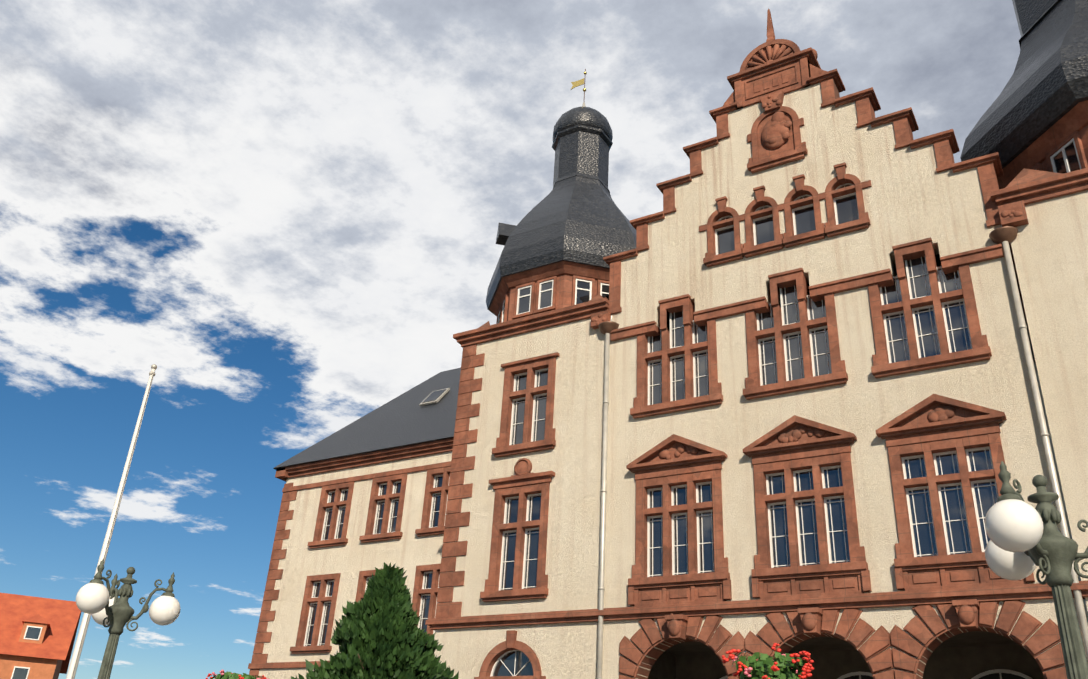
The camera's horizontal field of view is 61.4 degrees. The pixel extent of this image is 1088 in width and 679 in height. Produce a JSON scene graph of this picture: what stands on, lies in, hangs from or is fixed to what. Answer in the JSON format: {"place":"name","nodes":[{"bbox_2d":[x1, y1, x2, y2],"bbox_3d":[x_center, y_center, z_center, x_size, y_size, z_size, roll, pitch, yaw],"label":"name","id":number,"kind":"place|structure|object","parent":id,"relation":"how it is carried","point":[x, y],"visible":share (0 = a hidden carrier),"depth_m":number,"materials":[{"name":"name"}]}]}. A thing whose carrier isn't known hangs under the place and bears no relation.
{"place":"outdoors","nodes":[
{"label":"outdoors","id":0,"kind":"place"},
{"bbox_2d":[0,654,59,678],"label":"house walls","id":1,"kind":"structure","parent":0,"point":[43,668],"depth_m":77.35,"materials":[{"name":"orange paint"}]},
{"bbox_2d":[0,593,81,678],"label":"house roof","id":2,"kind":"structure","parent":1,"relation":"on","point":[37,627],"depth_m":80.60,"materials":[{"name":"orange tile"}]},
{"bbox_2d":[0,0,1020,678],"label":"sky","id":3,"kind":"structure","parent":0,"point":[291,211],"materials":[{"name":"blue"}]},
{"bbox_2d":[434,318,604,678],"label":"wall","id":4,"kind":"structure","parent":0,"point":[572,459],"depth_m":23.85,"materials":[{"name":"beige paint"}]},
{"bbox_2d":[602,83,1087,678],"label":"wall","id":5,"kind":"structure","parent":0,"point":[910,195],"depth_m":21.84,"materials":[{"name":"beige paint"}]},
{"bbox_2d":[582,69,1087,678],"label":"rathaus downpipes","id":6,"kind":"object","parent":5,"relation":"attached to","point":[1004,237],"visible":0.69,"depth_m":19.95,"materials":[{"name":"grey metal"}]},
{"bbox_2d":[571,72,586,91],"bbox_3d":[1.268,-9.380,33.626,0.670,0.930,0.140,-13,-31,29],"label":"weather vane","id":7,"kind":"object","parent":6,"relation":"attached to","point":[578,83],"visible":0.92,"depth_m":33.63,"materials":[{"name":"gold metal"}]},
{"bbox_2d":[648,631,1044,678],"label":"archway openings","id":8,"kind":"object","parent":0,"point":[968,655],"visible":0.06,"depth_m":20.95,"materials":[{"name":"black"}]},
{"bbox_2d":[1011,190,1087,610],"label":"wall","id":9,"kind":"structure","parent":0,"point":[1049,244],"depth_m":18.98,"materials":[{"name":"beige paint"}]},
{"bbox_2d":[1033,360,1087,620],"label":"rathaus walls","id":10,"kind":"structure","parent":0,"point":[1079,577],"depth_m":26.83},
{"label":"ground","id":11,"kind":"structure","parent":0,"visible":0},
{"bbox_2d":[205,670,268,678],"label":"flowers","id":12,"kind":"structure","parent":11,"relation":"on","point":[226,675],"depth_m":13.40,"materials":[{"name":"green plant"}]},
{"bbox_2d":[258,451,451,678],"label":"wall","id":13,"kind":"structure","parent":11,"relation":"on","point":[410,550],"depth_m":34.87,"materials":[{"name":"paint"}]},
{"bbox_2d":[291,562,458,678],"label":"conifer tree","id":14,"kind":"object","parent":11,"relation":"on","point":[378,633],"visible":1,"depth_m":17.74,"materials":[{"name":"green plant"}]},
{"bbox_2d":[248,8,1087,678],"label":"stone trim","id":15,"kind":"structure","parent":11,"relation":"on","point":[968,592],"depth_m":21.75,"materials":[{"name":"brown stone"}]},
{"bbox_2d":[273,0,1087,469],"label":"rathaus slate roofs","id":16,"kind":"structure","parent":15,"relation":"on","point":[577,216],"depth_m":27.73,"materials":[{"name":"grey stone"}]},
{"bbox_2d":[419,388,449,405],"bbox_3d":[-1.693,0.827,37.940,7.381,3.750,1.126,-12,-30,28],"label":"skylight","id":17,"kind":"object","parent":16,"relation":"attached to","point":[433,397],"visible":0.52,"depth_m":38.64,"materials":[{"name":"glass"}]},
{"bbox_2d":[304,138,1080,678],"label":"window frames","id":18,"kind":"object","parent":15,"relation":"in","point":[676,518],"visible":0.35,"depth_m":21.72,"materials":[{"name":"wood"}]},
{"bbox_2d":[305,142,1079,675],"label":"window panes","id":19,"kind":"structure","parent":18,"relation":"in","point":[847,208],"depth_m":21.71,"materials":[{"name":"glass"}]},
{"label":"plaza pavement","id":20,"kind":"structure","parent":0,"visible":0},
{"bbox_2d":[66,364,156,678],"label":"flagpole","id":21,"kind":"object","parent":20,"relation":"on","point":[74,662],"visible":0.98,"depth_m":19.73,"materials":[{"name":"white metal"}]},
{"bbox_2d":[76,559,180,678],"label":"street lamp","id":22,"kind":"object","parent":20,"relation":"on","point":[99,602],"visible":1,"depth_m":16.32,"materials":[{"name":"green metal"}]},
{"bbox_2d":[722,643,813,678],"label":"flowers","id":23,"kind":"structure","parent":20,"relation":"on","point":[764,666],"depth_m":8.71,"materials":[{"name":"green plant"}]},
{"bbox_2d":[985,461,1087,678],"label":"street lamp","id":24,"kind":"object","parent":20,"relation":"on","point":[1026,539],"visible":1,"depth_m":9.34,"materials":[{"name":"green metal"}]}
]}

